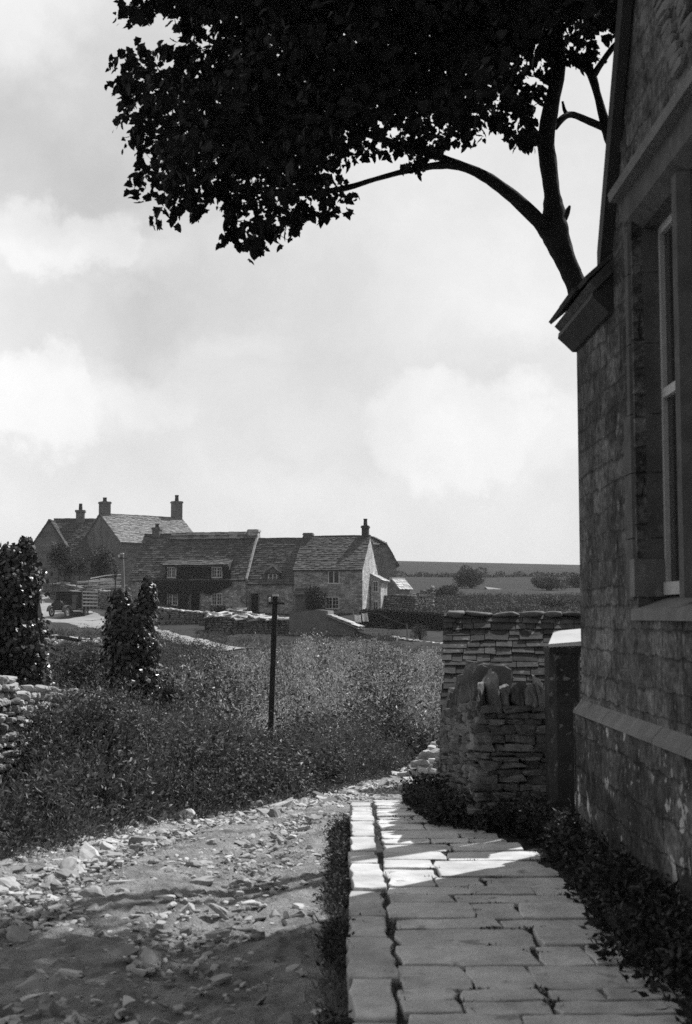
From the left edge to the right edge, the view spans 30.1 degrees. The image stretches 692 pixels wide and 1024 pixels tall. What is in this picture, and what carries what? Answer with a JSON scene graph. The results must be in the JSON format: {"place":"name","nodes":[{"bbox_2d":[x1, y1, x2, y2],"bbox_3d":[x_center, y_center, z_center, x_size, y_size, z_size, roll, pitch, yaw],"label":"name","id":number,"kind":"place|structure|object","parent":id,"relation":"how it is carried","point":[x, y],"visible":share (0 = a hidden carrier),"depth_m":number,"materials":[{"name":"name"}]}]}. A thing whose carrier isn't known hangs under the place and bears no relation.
{"place":"outdoors","nodes":[
{"label":"outdoors","id":0,"kind":"place"},
{"bbox_2d":[40,595,255,649],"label":"dirt road","id":1,"kind":"structure","parent":0,"point":[93,617],"depth_m":102.30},
{"bbox_2d":[46,590,97,616],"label":"lorry","id":2,"kind":"object","parent":1,"relation":"on","point":[68,602],"visible":1,"depth_m":103.97,"materials":[{"name":"metal"}]},
{"bbox_2d":[0,777,426,1023],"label":"lane","id":3,"kind":"structure","parent":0,"point":[50,949],"depth_m":7.42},
{"bbox_2d":[0,739,439,1023],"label":"loose stones","id":4,"kind":"object","parent":3,"relation":"on","point":[70,870],"visible":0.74,"depth_m":8.95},
{"bbox_2d":[309,814,679,1023],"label":"gutter weeds","id":5,"kind":"object","parent":3,"relation":"on","point":[339,932],"visible":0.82,"depth_m":8.31,"materials":[{"name":"black plant"}]},
{"bbox_2d":[0,589,579,1016],"bbox_3d":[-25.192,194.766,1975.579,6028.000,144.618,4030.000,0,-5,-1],"label":"ground","id":6,"kind":"structure","parent":0,"point":[434,636],"depth_m":87.36,"materials":[{"name":"soil"}]},
{"bbox_2d":[0,535,65,692],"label":"ivy clad stump","id":7,"kind":"object","parent":6,"relation":"on","point":[25,640],"visible":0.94,"depth_m":18.61,"materials":[{"name":"black plant"}]},
{"bbox_2d":[45,541,71,582],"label":"tree","id":8,"kind":"object","parent":6,"relation":"on","point":[58,555],"visible":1,"depth_m":119.56,"materials":[{"name":"grey plant"}]},
{"bbox_2d":[60,559,77,581],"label":"tree","id":9,"kind":"object","parent":6,"relation":"on","point":[68,571],"visible":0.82,"depth_m":121.35,"materials":[{"name":"grey plant"}]},
{"bbox_2d":[47,634,101,646],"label":"stone wall","id":10,"kind":"structure","parent":6,"relation":"on","point":[62,641],"depth_m":78.47,"materials":[{"name":"grey stone"}]},
{"bbox_2d":[49,635,78,641],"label":"felled log","id":11,"kind":"object","parent":10,"relation":"on","point":[63,637],"visible":0.68,"depth_m":78.43,"materials":[{"name":"grey wood"}]},
{"bbox_2d":[78,637,93,641],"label":"stone trough","id":12,"kind":"object","parent":10,"relation":"on","point":[80,638],"visible":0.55,"depth_m":78.63,"materials":[{"name":"grey stone"}]},
{"bbox_2d":[0,675,156,788],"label":"ruined stone wall","id":13,"kind":"structure","parent":6,"relation":"on","point":[10,696],"depth_m":13.81,"materials":[{"name":"grey stone"}]},
{"bbox_2d":[49,645,108,695],"bbox_3d":[-10.608,6.813,51.545,2.764,3.082,2.842,0,-5,-1],"label":"bush","id":14,"kind":"object","parent":6,"relation":"on","point":[76,664],"visible":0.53,"depth_m":51.15,"materials":[{"name":"grey plant"}]},
{"bbox_2d":[72,551,89,584],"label":"tree","id":15,"kind":"object","parent":6,"relation":"on","point":[80,564],"visible":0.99,"depth_m":118.53,"materials":[{"name":"grey plant"}]},
{"bbox_2d":[48,582,132,610],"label":"garden wall","id":16,"kind":"structure","parent":6,"relation":"on","point":[102,603],"depth_m":112.33,"materials":[{"name":"stone"}]},
{"bbox_2d":[75,574,127,590],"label":"pole fence","id":17,"kind":"object","parent":6,"relation":"on","point":[110,582],"visible":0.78,"depth_m":112.03,"materials":[{"name":"grey wood"}]},
{"bbox_2d":[88,545,115,589],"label":"round shrub","id":18,"kind":"object","parent":6,"relation":"on","point":[100,566],"visible":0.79,"depth_m":127.26,"materials":[{"name":"grey plant"}]},
{"bbox_2d":[34,495,192,591],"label":"farmhouse","id":19,"kind":"object","parent":6,"relation":"on","point":[117,534],"visible":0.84,"depth_m":139.78,"materials":[{"name":"stone"}]},
{"bbox_2d":[110,560,120,591],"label":"tree","id":20,"kind":"object","parent":6,"relation":"on","point":[115,568],"visible":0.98,"depth_m":108.63,"materials":[{"name":"grey plant"}]},
{"bbox_2d":[118,553,127,591],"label":"telegraph pole","id":21,"kind":"object","parent":6,"relation":"on","point":[121,556],"visible":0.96,"depth_m":103.62,"materials":[{"name":"grey wood"}]},
{"bbox_2d":[95,574,165,709],"bbox_3d":[-3.839,2.300,22.859,1.308,2.390,1.171,0,-5,-1],"label":"ivy clad stump","id":22,"kind":"object","parent":6,"relation":"on","point":[129,630],"visible":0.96,"depth_m":22.64,"materials":[{"name":"black plant"}]},
{"bbox_2d":[152,671,184,714],"bbox_3d":[-3.726,4.313,26.712,0.795,2.073,0.811,0,-5,-1],"label":"bush","id":23,"kind":"object","parent":6,"relation":"on","point":[167,691],"visible":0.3,"depth_m":26.58,"materials":[{"name":"grey plant"}]},
{"bbox_2d":[0,689,349,855],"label":"brambles","id":24,"kind":"object","parent":6,"relation":"on","point":[257,788],"visible":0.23,"depth_m":15.41,"materials":[{"name":"grey plant"}]},
{"bbox_2d":[154,607,211,625],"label":"garden wall","id":25,"kind":"structure","parent":6,"relation":"on","point":[169,616],"depth_m":97.65,"materials":[{"name":"stone"}]},
{"bbox_2d":[187,611,189,624],"bbox_3d":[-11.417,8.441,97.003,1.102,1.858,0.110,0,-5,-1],"label":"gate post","id":26,"kind":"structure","parent":6,"relation":"on","point":[188,616],"depth_m":96.99,"materials":[{"name":"grey wood"}]},
{"bbox_2d":[129,524,260,610],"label":"ivy cottage","id":27,"kind":"structure","parent":6,"relation":"on","point":[160,551],"depth_m":116.73,"materials":[{"name":"stone"}]},
{"bbox_2d":[167,567,175,577],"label":"window","id":28,"kind":"structure","parent":27,"relation":"in","point":[171,571],"depth_m":115.75,"materials":[{"name":"grey glass"}]},
{"bbox_2d":[167,593,177,605],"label":"window","id":29,"kind":"structure","parent":27,"relation":"in","point":[172,599],"depth_m":115.52,"materials":[{"name":"white paint"}]},
{"bbox_2d":[139,566,231,608],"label":"climbing ivy","id":30,"kind":"object","parent":27,"relation":"attached to","point":[183,589],"visible":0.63,"depth_m":115.14,"materials":[{"name":"black plant"}]},
{"bbox_2d":[191,593,199,610],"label":"doorway","id":31,"kind":"structure","parent":27,"relation":"in","point":[195,597],"depth_m":115.10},
{"bbox_2d":[211,567,221,577],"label":"window","id":32,"kind":"structure","parent":27,"relation":"in","point":[216,571],"depth_m":114.85,"materials":[{"name":"white paint"}]},
{"bbox_2d":[211,593,222,604],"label":"window","id":33,"kind":"structure","parent":27,"relation":"in","point":[216,598],"depth_m":114.65,"materials":[{"name":"white paint"}]},
{"bbox_2d":[0,677,421,1023],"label":"grass","id":34,"kind":"structure","parent":6,"relation":"on","point":[339,994],"depth_m":12.29,"materials":[{"name":"plant"}]},
{"bbox_2d":[0,662,422,860],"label":"weeds","id":35,"kind":"object","parent":6,"relation":"on","point":[151,804],"visible":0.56,"depth_m":14.03,"materials":[{"name":"grey plant"}]},
{"bbox_2d":[208,604,232,612],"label":"garden shrub","id":36,"kind":"object","parent":6,"relation":"on","point":[217,608],"visible":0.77,"depth_m":108.25,"materials":[{"name":"grey plant"}]},
{"bbox_2d":[45,622,428,777],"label":"undergrowth","id":37,"kind":"object","parent":6,"relation":"on","point":[184,648],"visible":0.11,"depth_m":74.75,"materials":[{"name":"grey plant"}]},
{"bbox_2d":[204,608,288,633],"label":"slab roofed shed","id":38,"kind":"structure","parent":6,"relation":"on","point":[233,619],"depth_m":89.61,"materials":[{"name":"stone"}]},
{"bbox_2d":[246,537,301,613],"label":"stone cottage","id":39,"kind":"structure","parent":6,"relation":"on","point":[271,571],"depth_m":114.21,"materials":[{"name":"stone"}]},
{"bbox_2d":[251,594,257,611],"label":"doorway","id":40,"kind":"structure","parent":39,"relation":"in","point":[254,597],"depth_m":114.07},
{"bbox_2d":[266,595,272,606],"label":"window","id":41,"kind":"structure","parent":39,"relation":"in","point":[268,605],"depth_m":113.76,"materials":[{"name":"grey wood"}]},
{"bbox_2d":[268,574,276,578],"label":"window","id":42,"kind":"structure","parent":39,"relation":"in","point":[272,576],"depth_m":114.01,"materials":[{"name":"grey glass"}]},
{"bbox_2d":[268,594,284,736],"bbox_3d":[-1.626,4.025,29.727,0.414,4.244,0.192,0,-5,-1],"label":"post","id":43,"kind":"object","parent":6,"relation":"on","point":[274,602],"visible":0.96,"depth_m":29.75,"materials":[{"name":"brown wood"}]},
{"bbox_2d":[147,628,444,762],"bbox_3d":[-0.537,6.590,51.764,14.966,3.816,45.677,0,-5,-1],"label":"scrub","id":44,"kind":"object","parent":6,"relation":"on","point":[316,692],"visible":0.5,"depth_m":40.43,"materials":[{"name":"grey plant"}]},
{"bbox_2d":[293,588,309,611],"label":"porch shed","id":45,"kind":"structure","parent":6,"relation":"on","point":[299,595],"depth_m":112.03,"materials":[{"name":"grey stone"}]},
{"bbox_2d":[304,584,329,610],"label":"bush","id":46,"kind":"object","parent":6,"relation":"on","point":[315,596],"visible":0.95,"depth_m":109.97,"materials":[{"name":"grey plant"}]},
{"bbox_2d":[289,610,364,635],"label":"rendered shed","id":47,"kind":"structure","parent":6,"relation":"on","point":[325,619],"depth_m":86.66,"materials":[{"name":"grey paint"}]},
{"bbox_2d":[293,519,390,613],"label":"stone house","id":48,"kind":"structure","parent":6,"relation":"on","point":[342,571],"depth_m":113.29,"materials":[{"name":"stone"}]},
{"bbox_2d":[325,597,339,608],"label":"window","id":49,"kind":"structure","parent":48,"relation":"in","point":[333,601],"depth_m":112.27,"materials":[{"name":"white paint"}]},
{"bbox_2d":[327,571,339,583],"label":"window","id":50,"kind":"structure","parent":48,"relation":"in","point":[333,576],"depth_m":112.43,"materials":[{"name":"white paint"}]},
{"bbox_2d":[372,581,378,591],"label":"window","id":51,"kind":"structure","parent":48,"relation":"in","point":[375,583],"depth_m":115.24,"materials":[{"name":"grey glass"}]},
{"bbox_2d":[373,601,378,608],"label":"window","id":52,"kind":"structure","parent":48,"relation":"in","point":[375,603],"depth_m":115.13,"materials":[{"name":"white paint"}]},
{"bbox_2d":[104,0,617,293],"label":"sycamore tree","id":53,"kind":"object","parent":6,"relation":"on","point":[286,115],"visible":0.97,"depth_m":11.37,"materials":[{"name":"black plant"}]},
{"bbox_2d":[355,630,379,639],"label":"garden wall","id":54,"kind":"structure","parent":6,"relation":"on","point":[361,634],"depth_m":85.85,"materials":[{"name":"stone"}]},
{"bbox_2d":[346,802,399,1023],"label":"kerb","id":55,"kind":"structure","parent":6,"relation":"on","point":[370,962],"depth_m":6.94,"materials":[{"name":"stone"}]},
{"bbox_2d":[371,536,399,579],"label":"hipped barn","id":56,"kind":"structure","parent":6,"relation":"on","point":[387,564],"depth_m":128.12,"materials":[{"name":"stone"}]},
{"bbox_2d":[387,577,412,594],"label":"outhouse","id":57,"kind":"structure","parent":6,"relation":"on","point":[399,586],"depth_m":124.02,"materials":[{"name":"grey stone"}]},
{"bbox_2d":[356,607,445,629],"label":"clipped hedge","id":58,"kind":"object","parent":6,"relation":"on","point":[432,620],"visible":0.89,"depth_m":93.39,"materials":[{"name":"black plant"}]},
{"bbox_2d":[384,594,417,609],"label":"rubble wall","id":59,"kind":"structure","parent":6,"relation":"on","point":[395,601],"depth_m":115.53,"materials":[{"name":"stone"}]},
{"bbox_2d":[389,635,438,642],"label":"garden wall","id":60,"kind":"structure","parent":6,"relation":"on","point":[403,639],"depth_m":82.09,"materials":[{"name":"stone"}]},
{"bbox_2d":[408,624,428,639],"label":"bush","id":61,"kind":"object","parent":6,"relation":"on","point":[419,632],"visible":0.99,"depth_m":83.70,"materials":[{"name":"grey plant"}]},
{"bbox_2d":[411,586,435,608],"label":"rubble wall","id":62,"kind":"structure","parent":6,"relation":"on","point":[425,597],"depth_m":120.11,"materials":[{"name":"stone"}]},
{"bbox_2d":[434,584,462,596],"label":"bush","id":63,"kind":"object","parent":6,"relation":"on","point":[448,590],"visible":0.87,"depth_m":149.31,"materials":[{"name":"grey plant"}]},
{"bbox_2d":[434,660,545,830],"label":"dry stone wall","id":64,"kind":"structure","parent":6,"relation":"on","point":[491,734],"depth_m":11.15,"materials":[{"name":"grey stone"}]},
{"bbox_2d":[404,592,579,613],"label":"garden crops","id":65,"kind":"object","parent":6,"relation":"on","point":[496,604],"visible":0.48,"depth_m":125.63,"materials":[{"name":"grey plant"}]},
{"bbox_2d":[436,610,581,782],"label":"slate roofed shed","id":66,"kind":"structure","parent":6,"relation":"on","point":[516,642],"depth_m":20.38,"materials":[{"name":"stone"}]},
{"bbox_2d":[392,771,691,1023],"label":"wall foot weeds","id":67,"kind":"object","parent":6,"relation":"on","point":[640,916],"depth_m":7.54,"materials":[{"name":"black plant"}]},
{"bbox_2d":[530,573,568,589],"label":"bush","id":68,"kind":"object","parent":6,"relation":"on","point":[550,582],"visible":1,"depth_m":189.35,"materials":[{"name":"grey plant"}]},
{"bbox_2d":[538,597,570,608],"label":"bush","id":69,"kind":"object","parent":6,"relation":"on","point":[549,602],"visible":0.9,"depth_m":119.68,"materials":[{"name":"grey plant"}]},
{"bbox_2d":[543,629,580,813],"bbox_3d":[1.876,2.031,10.826,0.410,2.090,0.540,0,-5,-1],"label":"gate post","id":70,"kind":"object","parent":6,"relation":"on","point":[562,683],"visible":0.67,"depth_m":10.68,"materials":[{"name":"stone"}]},
{"bbox_2d":[549,0,691,905],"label":"school building","id":71,"kind":"structure","parent":6,"relation":"on","point":[623,326],"depth_m":8.29,"materials":[{"name":"stone"}]},
{"bbox_2d":[658,212,679,594],"bbox_3d":[2.062,-0.698,7.841,0.080,2.390,0.935,0,-5,-1],"label":"window","id":72,"kind":"structure","parent":71,"relation":"in","point":[665,256],"depth_m":8.20,"materials":[{"name":"grey glass"}]},
{"bbox_2d":[0,0,614,564],"label":"sky","id":73,"kind":"structure","parent":0,"point":[400,366],"materials":[{"name":"white"}]},
{"bbox_2d":[396,561,579,589],"bbox_3d":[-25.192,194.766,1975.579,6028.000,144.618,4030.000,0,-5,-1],"label":"hill","id":74,"kind":"structure","parent":0,"point":[425,583],"depth_m":334.67,"materials":[{"name":"grey plant"}]},
{"bbox_2d":[452,564,487,587],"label":"bush","id":75,"kind":"object","parent":74,"relation":"on","point":[466,576],"visible":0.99,"depth_m":199.27,"materials":[{"name":"grey plant"}]},
{"bbox_2d":[396,570,576,576],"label":"field hedge","id":76,"kind":"object","parent":74,"relation":"on","point":[501,574],"visible":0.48,"depth_m":284.82,"materials":[{"name":"grey plant"}]},
{"bbox_2d":[562,572,579,587],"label":"bush","id":77,"kind":"object","parent":74,"relation":"on","point":[573,580],"visible":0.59,"depth_m":204.43,"materials":[{"name":"grey plant"}]},
{"bbox_2d":[371,800,687,1023],"bbox_3d":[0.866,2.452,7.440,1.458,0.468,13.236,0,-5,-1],"label":"pavement","id":78,"kind":"structure","parent":0,"point":[442,939],"depth_m":6.93,"materials":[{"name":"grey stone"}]},
{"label":"clothes line","id":79,"kind":"object","parent":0,"visible":0},
{"bbox_2d":[354,615,360,621],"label":"hanging cloth","id":80,"kind":"object","parent":79,"relation":"hanging from","point":[358,618],"visible":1,"depth_m":89.32,"materials":[{"name":"fabric"}]},
{"bbox_2d":[361,613,368,620],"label":"hanging cloth","id":81,"kind":"object","parent":79,"relation":"hanging from","point":[365,617],"visible":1,"depth_m":88.94,"materials":[{"name":"fabric"}]}
]}

